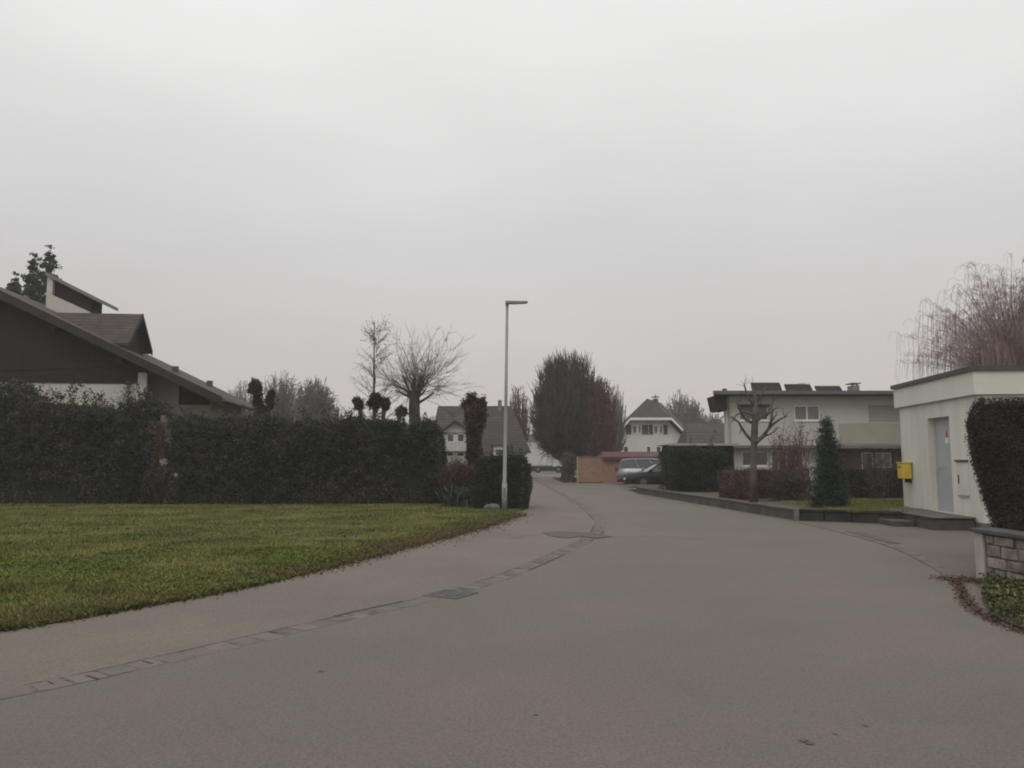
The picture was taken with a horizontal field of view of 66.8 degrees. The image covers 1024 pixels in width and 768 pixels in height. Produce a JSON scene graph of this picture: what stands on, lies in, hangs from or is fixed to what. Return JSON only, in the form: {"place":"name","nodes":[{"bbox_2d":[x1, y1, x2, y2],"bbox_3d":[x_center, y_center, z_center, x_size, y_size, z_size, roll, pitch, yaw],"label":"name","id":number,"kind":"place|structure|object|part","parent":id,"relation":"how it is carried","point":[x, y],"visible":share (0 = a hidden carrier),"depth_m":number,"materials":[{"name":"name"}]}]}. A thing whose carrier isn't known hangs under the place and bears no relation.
{"place":"outdoors","nodes":[
{"label":"outdoors","id":0,"kind":"place"},
{"bbox_2d":[0,272,252,494],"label":"chalet house","id":1,"kind":"structure","parent":0,"point":[63,336],"depth_m":34.60,"materials":[{"name":"grey paint"}]},
{"bbox_2d":[0,500,521,631],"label":"lawn","id":2,"kind":"structure","parent":0,"point":[304,529],"depth_m":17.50,"materials":[{"name":"plant"}]},
{"bbox_2d":[15,373,118,502],"bbox_3d":[-16.618,1.989,28.637,4.647,4.840,3.016,-2,-6,18],"label":"mixed shrub","id":3,"kind":"object","parent":2,"relation":"on","point":[62,397],"visible":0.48,"depth_m":28.09,"materials":[{"name":"green plant"}]},
{"bbox_2d":[0,376,177,504],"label":"laurel hedge","id":4,"kind":"object","parent":2,"relation":"on","point":[18,485],"visible":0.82,"depth_m":28.07,"materials":[{"name":"green plant"}]},
{"bbox_2d":[93,380,147,502],"bbox_3d":[-14.130,2.107,28.520,2.599,4.609,2.532,0,-6,0],"label":"thuja","id":5,"kind":"object","parent":2,"relation":"on","point":[124,405],"visible":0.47,"depth_m":28.06,"materials":[{"name":"green plant"}]},
{"bbox_2d":[138,415,172,503],"bbox_3d":[-12.790,2.730,27.948,1.159,3.222,0.851,2,-6,-19],"label":"creeper post","id":6,"kind":"object","parent":2,"relation":"on","point":[162,429],"visible":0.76,"depth_m":28.00,"materials":[{"name":"grey concrete"}]},
{"bbox_2d":[138,458,177,504],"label":"hydrangea","id":7,"kind":"object","parent":2,"relation":"on","point":[149,486],"visible":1,"depth_m":27.50,"materials":[{"name":"green plant"}]},
{"bbox_2d":[0,547,384,622],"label":"clover","id":8,"kind":"object","parent":2,"relation":"on","point":[101,561],"visible":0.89,"depth_m":11.48,"materials":[{"name":"green plant"}]},
{"bbox_2d":[16,505,509,605],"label":"fallen leaves","id":9,"kind":"object","parent":2,"relation":"on","point":[163,550],"visible":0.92,"depth_m":17.27,"materials":[{"name":"brown plant"}]},
{"bbox_2d":[12,514,534,629],"bbox_3d":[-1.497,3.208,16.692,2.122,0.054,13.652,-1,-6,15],"label":"fallen leaves","id":10,"kind":"object","parent":2,"relation":"on","point":[403,544],"visible":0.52,"depth_m":14.03,"materials":[{"name":"brown plant"}]},
{"bbox_2d":[165,394,448,503],"bbox_3d":[-7.511,2.397,28.634,10.362,4.018,2.224,0,-6,0],"label":"laurel hedge","id":11,"kind":"object","parent":2,"relation":"on","point":[233,459],"visible":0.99,"depth_m":28.02,"materials":[{"name":"green plant"}]},
{"bbox_2d":[276,401,375,502],"bbox_3d":[-6.629,2.450,28.227,3.583,3.842,2.347,0,-6,0],"label":"mixed shrub","id":12,"kind":"object","parent":2,"relation":"on","point":[325,419],"visible":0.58,"depth_m":27.99,"materials":[{"name":"green plant"}]},
{"bbox_2d":[435,457,473,502],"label":"evergreen bush","id":13,"kind":"object","parent":2,"relation":"on","point":[445,495],"visible":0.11,"depth_m":28.82,"materials":[{"name":"green plant"}]},
{"bbox_2d":[435,459,480,501],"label":"red shrub","id":14,"kind":"object","parent":2,"relation":"on","point":[463,478],"visible":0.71,"depth_m":27.24,"materials":[{"name":"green plant"}]},
{"bbox_2d":[459,391,488,467],"bbox_3d":[-1.530,2.439,30.906,1.205,4.399,0.896,0,-6,0],"label":"ivy covered tree","id":15,"kind":"object","parent":2,"relation":"on","point":[475,421],"visible":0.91,"depth_m":30.83,"materials":[{"name":"brown plant"}]},
{"bbox_2d":[483,503,500,509],"bbox_3d":[-0.635,3.968,25.018,0.562,0.273,0.446,0,-6,0],"label":"boulder","id":16,"kind":"object","parent":2,"relation":"on","point":[492,506],"visible":0.65,"depth_m":24.84,"materials":[{"name":"grey stone"}]},
{"bbox_2d":[467,442,532,508],"bbox_3d":[-0.348,3.006,26.165,2.218,2.325,2.789,0,-6,0],"label":"clipped hedge","id":17,"kind":"object","parent":2,"relation":"on","point":[488,470],"visible":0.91,"depth_m":25.11,"materials":[{"name":"green plant"}]},
{"bbox_2d":[502,301,527,510],"bbox_3d":[0.092,0.661,24.440,0.815,6.654,0.227,0,-6,0],"label":"street lamp","id":18,"kind":"object","parent":2,"relation":"on","point":[504,488],"visible":0.96,"depth_m":24.37,"materials":[{"name":"metal"}]},
{"bbox_2d":[516,511,526,515],"bbox_3d":[0.262,3.741,22.319,0.332,0.161,0.264,0,-6,0],"label":"boulder","id":19,"kind":"object","parent":2,"relation":"on","point":[522,513],"visible":0.65,"depth_m":22.22,"materials":[{"name":"grey stone"}]},
{"bbox_2d":[0,480,594,688],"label":"sidewalk","id":20,"kind":"structure","parent":0,"point":[47,652],"depth_m":8.72,"materials":[{"name":"grey asphalt"}]},
{"bbox_2d":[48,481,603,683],"bbox_3d":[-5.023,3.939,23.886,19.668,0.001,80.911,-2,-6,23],"label":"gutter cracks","id":21,"kind":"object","parent":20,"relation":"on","point":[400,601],"visible":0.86,"depth_m":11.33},
{"bbox_2d":[544,531,609,537],"bbox_3d":[1.310,3.219,16.613,1.140,0.001,1.752,2,-6,-22],"label":"asphalt patch","id":22,"kind":"object","parent":20,"relation":"on","point":[563,534],"visible":1,"depth_m":16.59,"materials":[{"name":"grey asphalt"}]},
{"bbox_2d":[430,485,479,506],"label":"strap leaved plant","id":23,"kind":"object","parent":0,"point":[454,500],"visible":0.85,"depth_m":26.33,"materials":[{"name":"green plant"}]},
{"bbox_2d":[435,400,530,474],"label":"umber roofed house","id":24,"kind":"structure","parent":0,"point":[492,436],"depth_m":67.34,"materials":[{"name":"tile"}]},
{"bbox_2d":[447,432,453,441],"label":"window","id":25,"kind":"structure","parent":24,"relation":"in","point":[450,437],"depth_m":64.91,"materials":[{"name":"grey glass"}]},
{"bbox_2d":[457,432,463,441],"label":"window","id":26,"kind":"structure","parent":24,"relation":"in","point":[460,437],"depth_m":64.91,"materials":[{"name":"grey glass"}]},
{"bbox_2d":[0,469,1001,684],"bbox_3d":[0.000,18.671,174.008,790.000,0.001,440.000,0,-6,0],"label":"ground","id":27,"kind":"structure","parent":0,"point":[521,509],"depth_m":8.47,"materials":[{"name":"soil"}]},
{"bbox_2d":[5,271,22,293],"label":"spruce","id":28,"kind":"object","parent":27,"relation":"on","point":[14,286],"visible":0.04,"depth_m":61.89,"materials":[{"name":"green plant"}]},
{"bbox_2d":[18,252,42,303],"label":"spruce","id":29,"kind":"object","parent":27,"relation":"on","point":[29,278],"visible":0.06,"depth_m":60.83,"materials":[{"name":"green plant"}]},
{"bbox_2d":[28,245,62,304],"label":"spruce","id":30,"kind":"object","parent":27,"relation":"on","point":[49,267],"visible":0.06,"depth_m":60.78,"materials":[{"name":"green plant"}]},
{"bbox_2d":[227,380,252,416],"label":"distant tree","id":31,"kind":"object","parent":27,"relation":"on","point":[240,396],"visible":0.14,"depth_m":94.81,"materials":[{"name":"grey plant"}]},
{"bbox_2d":[246,377,275,425],"bbox_3d":[-10.718,2.264,32.947,1.284,5.154,0.758,0,-6,0],"label":"leafy stump","id":32,"kind":"object","parent":27,"relation":"on","point":[255,388],"visible":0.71,"depth_m":33.00,"materials":[{"name":"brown plant"}]},
{"bbox_2d":[247,370,304,426],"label":"distant tree","id":33,"kind":"object","parent":27,"relation":"on","point":[285,402],"visible":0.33,"depth_m":91.51,"materials":[{"name":"grey plant"}]},
{"bbox_2d":[289,376,339,424],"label":"distant tree","id":34,"kind":"object","parent":27,"relation":"on","point":[315,399],"visible":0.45,"depth_m":87.15,"materials":[{"name":"grey plant"}]},
{"bbox_2d":[329,403,344,421],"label":"distant tree","id":35,"kind":"object","parent":27,"relation":"on","point":[339,419],"visible":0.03,"depth_m":92.02,"materials":[{"name":"grey plant"}]},
{"bbox_2d":[342,314,408,418],"bbox_3d":[-6.576,0.882,36.117,2.916,8.497,2.669,3,-6,-30],"label":"slim tree","id":36,"kind":"object","parent":27,"relation":"on","point":[373,374],"visible":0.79,"depth_m":36.24,"materials":[{"name":"brown plant"}]},
{"bbox_2d":[351,391,409,420],"bbox_3d":[-5.503,2.549,32.387,2.492,4.514,0.805,0,-6,0],"label":"leafy stump","id":37,"kind":"object","parent":27,"relation":"on","point":[376,401],"visible":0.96,"depth_m":32.45,"materials":[{"name":"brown plant"}]},
{"bbox_2d":[357,322,483,433],"bbox_3d":[-4.520,1.189,37.763,6.594,8.278,6.659,0,-6,0],"label":"pollard tree","id":38,"kind":"object","parent":27,"relation":"on","point":[414,394],"visible":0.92,"depth_m":37.74,"materials":[{"name":"brown plant"}]},
{"bbox_2d":[421,414,435,427],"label":"distant tree","id":39,"kind":"object","parent":27,"relation":"on","point":[427,417],"visible":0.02,"depth_m":100.04,"materials":[{"name":"grey plant"}]},
{"bbox_2d":[509,386,531,454],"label":"autumn tree","id":40,"kind":"object","parent":27,"relation":"on","point":[522,417],"visible":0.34,"depth_m":77.73,"materials":[{"name":"red plant"}]},
{"bbox_2d":[524,347,611,479],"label":"columnar hornbeam","id":41,"kind":"object","parent":27,"relation":"on","point":[559,400],"visible":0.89,"depth_m":60.49,"materials":[{"name":"green plant"}]},
{"bbox_2d":[579,375,622,458],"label":"copper beech","id":42,"kind":"object","parent":27,"relation":"on","point":[600,438],"visible":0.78,"depth_m":59.74,"materials":[{"name":"red plant"}]},
{"bbox_2d":[596,452,659,482],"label":"outbuilding","id":43,"kind":"structure","parent":27,"relation":"on","point":[612,460],"depth_m":54.48,"materials":[{"name":"wood"}]},
{"bbox_2d":[663,389,691,420],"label":"distant tree","id":44,"kind":"object","parent":27,"relation":"on","point":[680,404],"visible":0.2,"depth_m":124.41,"materials":[{"name":"grey plant"}]},
{"bbox_2d":[678,397,706,425],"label":"distant tree","id":45,"kind":"object","parent":27,"relation":"on","point":[692,414],"visible":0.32,"depth_m":117.48,"materials":[{"name":"grey plant"}]},
{"bbox_2d":[700,412,723,422],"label":"distant tree","id":46,"kind":"object","parent":27,"relation":"on","point":[713,420],"visible":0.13,"depth_m":117.49,"materials":[{"name":"grey plant"}]},
{"bbox_2d":[635,487,801,519],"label":"garden wall","id":47,"kind":"structure","parent":27,"relation":"on","point":[784,512],"depth_m":25.63,"materials":[{"name":"concrete"}]},
{"bbox_2d":[707,382,901,484],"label":"flat roofed house","id":48,"kind":"structure","parent":27,"relation":"on","point":[869,421],"depth_m":42.07,"materials":[{"name":"white paint"}]},
{"bbox_2d":[738,407,769,421],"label":"window","id":49,"kind":"structure","parent":48,"relation":"in","point":[748,409],"depth_m":42.15,"materials":[{"name":"grey glass"}]},
{"bbox_2d":[741,451,767,466],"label":"window","id":50,"kind":"structure","parent":48,"relation":"in","point":[745,454],"depth_m":42.38,"materials":[{"name":"grey glass"}]},
{"bbox_2d":[770,450,803,467],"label":"window","id":51,"kind":"structure","parent":48,"relation":"in","point":[772,459],"depth_m":42.38,"materials":[{"name":"grey glass"}]},
{"bbox_2d":[793,405,819,421],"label":"window","id":52,"kind":"structure","parent":48,"relation":"in","point":[809,413],"depth_m":42.15,"materials":[{"name":"grey glass"}]},
{"bbox_2d":[861,453,872,468],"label":"window","id":53,"kind":"structure","parent":48,"relation":"in","point":[866,454],"depth_m":43.08,"materials":[{"name":"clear glass"}]},
{"bbox_2d":[876,453,891,467],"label":"window","id":54,"kind":"structure","parent":48,"relation":"in","point":[888,458],"depth_m":43.07,"materials":[{"name":"grey glass"}]},
{"bbox_2d":[799,509,907,522],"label":"garden wall","id":55,"kind":"structure","parent":27,"relation":"on","point":[841,515],"depth_m":20.03,"materials":[{"name":"grey concrete"}]},
{"bbox_2d":[890,365,1023,527],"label":"transformer station","id":56,"kind":"object","parent":27,"relation":"on","point":[933,409],"visible":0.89,"depth_m":19.33,"materials":[{"name":"paint"}]},
{"bbox_2d":[896,462,911,482],"bbox_3d":[10.794,2.428,21.334,0.287,0.560,0.420,-1,-6,6],"label":"letter box","id":57,"kind":"object","parent":56,"relation":"attached to","point":[904,470],"visible":1,"depth_m":21.17,"materials":[{"name":"yellow paint"}]},
{"bbox_2d":[935,419,953,511],"bbox_3d":[10.893,2.039,19.448,0.110,2.297,1.136,-1,-6,6],"label":"door","id":58,"kind":"structure","parent":56,"relation":"in","point":[944,469],"depth_m":19.60,"materials":[{"name":"grey metal"}]},
{"bbox_2d":[970,528,1023,583],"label":"stone wall","id":59,"kind":"structure","parent":27,"relation":"on","point":[999,551],"depth_m":10.11,"materials":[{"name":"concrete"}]},
{"bbox_2d":[0,471,1023,767],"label":"road","id":60,"kind":"structure","parent":0,"point":[640,635],"depth_m":5.70,"materials":[{"name":"grey asphalt"}]},
{"bbox_2d":[0,479,606,699],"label":"gutter stones","id":61,"kind":"object","parent":60,"relation":"on","point":[13,691],"visible":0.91,"depth_m":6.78,"materials":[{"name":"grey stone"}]},
{"bbox_2d":[423,589,477,598],"bbox_3d":[-0.735,2.508,9.269,0.480,0.012,0.480,-3,-6,29],"label":"storm drain","id":62,"kind":"object","parent":61,"relation":"on","point":[447,593],"visible":1,"depth_m":9.24,"materials":[{"name":"metal"}]},
{"bbox_2d":[525,443,562,472],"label":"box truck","id":63,"kind":"object","parent":60,"relation":"on","point":[534,460],"visible":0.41,"depth_m":97.54,"materials":[{"name":"white metal"}]},
{"bbox_2d":[558,450,576,481],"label":"roadside bush","id":64,"kind":"object","parent":60,"relation":"on","point":[569,468],"visible":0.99,"depth_m":57.10,"materials":[{"name":"green plant"}]},
{"bbox_2d":[552,477,601,482],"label":"fallen leaves","id":65,"kind":"object","parent":60,"relation":"on","point":[572,481],"visible":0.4,"depth_m":56.29,"materials":[{"name":"plant"}]},
{"bbox_2d":[577,456,603,482],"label":"wooden fence","id":66,"kind":"object","parent":60,"relation":"on","point":[590,470],"visible":0.94,"depth_m":54.47,"materials":[{"name":"orange wood"}]},
{"bbox_2d":[319,670,867,744],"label":"road stains","id":67,"kind":"object","parent":60,"relation":"on","point":[806,741],"visible":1,"depth_m":4.43,"materials":[{"name":"asphalt"}]},
{"bbox_2d":[615,458,660,481],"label":"silver car","id":68,"kind":"object","parent":60,"relation":"on","point":[625,466],"visible":0.16,"depth_m":50.08,"materials":[{"name":"paint"}]},
{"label":"windows","id":69,"kind":"part","parent":68,"relation":"part of","materials":[{"name":"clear glass"}]},
{"bbox_2d":[622,462,662,483],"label":"black car","id":70,"kind":"object","parent":60,"relation":"on","point":[649,474],"visible":0.4,"depth_m":45.25,"materials":[{"name":"paint"}]},
{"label":"windows","id":71,"kind":"part","parent":70,"relation":"part of","materials":[{"name":"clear glass"}]},
{"bbox_2d":[794,508,798,520],"bbox_3d":[7.500,3.443,20.457,0.100,0.340,0.110,0,-6,0],"label":"wall end post","id":72,"kind":"object","parent":60,"relation":"on","point":[796,514],"depth_m":20.41,"materials":[{"name":"concrete"}]},
{"bbox_2d":[795,521,961,580],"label":"driveway gutter stones","id":73,"kind":"object","parent":60,"relation":"on","point":[926,561],"visible":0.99,"depth_m":13.54,"materials":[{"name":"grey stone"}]},
{"bbox_2d":[0,0,1023,434],"label":"sky","id":74,"kind":"structure","parent":0,"point":[699,198],"materials":[{"name":"grey"}]},
{"bbox_2d":[528,435,537,442],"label":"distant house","id":75,"kind":"structure","parent":0,"point":[531,440],"depth_m":130.76,"materials":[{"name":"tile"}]},
{"bbox_2d":[610,384,626,451],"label":"poplar","id":76,"kind":"object","parent":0,"point":[621,421],"visible":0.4,"depth_m":79.56,"materials":[{"name":"plant"}]},
{"bbox_2d":[621,394,684,451],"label":"hipped white house","id":77,"kind":"structure","parent":0,"point":[651,425],"depth_m":89.83,"materials":[{"name":"paint"}]},
{"bbox_2d":[632,425,636,433],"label":"window","id":78,"kind":"structure","parent":77,"relation":"in","point":[634,427],"depth_m":89.86,"materials":[{"name":"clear glass"}]},
{"bbox_2d":[653,425,657,433],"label":"window","id":79,"kind":"structure","parent":77,"relation":"in","point":[655,427],"depth_m":89.86,"materials":[{"name":"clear glass"}]},
{"bbox_2d":[659,425,662,433],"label":"window","id":80,"kind":"structure","parent":77,"relation":"in","point":[660,426],"depth_m":89.85,"materials":[{"name":"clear glass"}]},
{"bbox_2d":[677,423,724,442],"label":"barn","id":81,"kind":"structure","parent":0,"point":[700,432],"depth_m":58.02,"materials":[{"name":"tile"}]},
{"bbox_2d":[625,484,899,508],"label":"garden soil","id":82,"kind":"structure","parent":0,"point":[714,494],"depth_m":27.02,"materials":[{"name":"brown soil"}]},
{"bbox_2d":[657,430,731,491],"bbox_3d":[7.989,3.504,34.241,2.900,2.909,3.645,0,-6,0],"label":"conifer hedge","id":83,"kind":"object","parent":82,"relation":"on","point":[694,468],"visible":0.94,"depth_m":32.85,"materials":[{"name":"green plant"}]},
{"bbox_2d":[657,443,739,485],"bbox_3d":[9.359,4.250,39.333,3.458,2.419,3.280,0,-6,0],"label":"carport","id":84,"kind":"object","parent":82,"relation":"on","point":[729,448],"visible":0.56,"depth_m":38.27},
{"bbox_2d":[720,460,760,500],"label":"shrub","id":85,"kind":"object","parent":82,"relation":"on","point":[738,487],"visible":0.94,"depth_m":26.01,"materials":[{"name":"red plant"}]},
{"bbox_2d":[726,375,792,501],"bbox_3d":[7.741,1.706,24.210,2.023,3.992,0.618,0,-6,0],"label":"pollarded tree","id":86,"kind":"object","parent":82,"relation":"on","point":[754,439],"visible":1,"depth_m":24.12,"materials":[{"name":"grey plant"}]},
{"bbox_2d":[716,467,810,498],"bbox_3d":[8.909,3.618,27.448,3.146,1.357,1.123,0,-6,0],"label":"dry hedge","id":87,"kind":"object","parent":82,"relation":"on","point":[721,480],"visible":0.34,"depth_m":27.07,"materials":[{"name":"brown plant"}]},
{"bbox_2d":[758,455,815,500],"bbox_3d":[9.031,3.253,25.282,1.941,1.972,2.063,0,-6,0],"label":"shrub","id":88,"kind":"object","parent":82,"relation":"on","point":[789,488],"visible":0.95,"depth_m":25.11,"materials":[{"name":"red plant"}]},
{"bbox_2d":[757,414,817,472],"bbox_3d":[10.147,2.595,28.555,2.489,3.080,2.416,-2,-6,20],"label":"tall shrub","id":89,"kind":"object","parent":82,"relation":"on","point":[790,458],"visible":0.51,"depth_m":28.36,"materials":[{"name":"red plant"}]},
{"bbox_2d":[802,415,859,507],"bbox_3d":[9.092,2.208,22.247,1.535,2.654,1.656,-2,-6,17],"label":"blue spruce","id":90,"kind":"object","parent":82,"relation":"on","point":[829,488],"visible":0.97,"depth_m":21.99,"materials":[{"name":"green plant"}]},
{"bbox_2d":[841,467,903,497],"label":"dry hedge","id":91,"kind":"object","parent":82,"relation":"on","point":[896,491],"visible":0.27,"depth_m":27.35,"materials":[{"name":"brown plant"}]},
{"bbox_2d":[888,252,1023,379],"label":"weeping birch","id":92,"kind":"object","parent":82,"relation":"on","point":[1002,343],"visible":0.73,"depth_m":36.39,"materials":[{"name":"red plant"}]},
{"bbox_2d":[803,521,975,577],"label":"driveway","id":93,"kind":"structure","parent":0,"point":[953,551],"depth_m":15.25,"materials":[{"name":"grey asphalt"}]},
{"bbox_2d":[847,531,898,542],"bbox_3d":[7.521,3.171,16.117,0.316,0.001,2.618,-1,-6,5],"label":"asphalt patch","id":94,"kind":"object","parent":93,"relation":"on","point":[875,537],"visible":1,"depth_m":15.95,"materials":[{"name":"grey asphalt"}]},
{"bbox_2d":[877,508,975,530],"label":"stone steps","id":95,"kind":"structure","parent":93,"relation":"on","point":[930,519],"depth_m":18.19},
{"bbox_2d":[963,396,1023,530],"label":"yew bush","id":96,"kind":"object","parent":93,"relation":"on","point":[995,432],"visible":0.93,"depth_m":11.32,"materials":[{"name":"green plant"}]},
{"bbox_2d":[961,577,1023,630],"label":"road shoulder","id":97,"kind":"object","parent":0,"point":[975,589],"visible":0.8,"depth_m":9.11},
{"bbox_2d":[921,574,984,587],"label":"fallen leaves","id":98,"kind":"object","parent":97,"relation":"on","point":[971,579],"visible":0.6,"depth_m":10.37,"materials":[{"name":"brown plant"}]},
{"bbox_2d":[943,576,1023,633],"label":"fallen leaves","id":99,"kind":"object","parent":97,"relation":"on","point":[965,600],"visible":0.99,"depth_m":8.53,"materials":[{"name":"brown plant"}]},
{"bbox_2d":[979,577,1023,627],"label":"verge","id":100,"kind":"structure","parent":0,"point":[1002,618],"depth_m":7.78,"materials":[{"name":"soil"}]},
{"bbox_2d":[978,569,1023,625],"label":"ground cover","id":101,"kind":"object","parent":100,"relation":"on","point":[990,590],"visible":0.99,"depth_m":8.53,"materials":[{"name":"green plant"}]},
{"bbox_2d":[993,576,1022,606],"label":"fallen leaves","id":102,"kind":"object","parent":101,"relation":"on","point":[1007,589],"visible":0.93,"depth_m":8.89,"materials":[{"name":"yellow plant"}]},
{"label":"yard lawn","id":103,"kind":"structure","parent":0,"visible":0},
{"bbox_2d":[767,498,933,512],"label":"yard grass","id":104,"kind":"structure","parent":103,"relation":"on","point":[874,504],"depth_m":22.66,"materials":[{"name":"green plant"}]},
{"bbox_2d":[855,448,899,498],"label":"shrub","id":105,"kind":"object","parent":103,"relation":"on","point":[876,476],"visible":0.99,"depth_m":26.31,"materials":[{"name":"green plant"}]}
]}

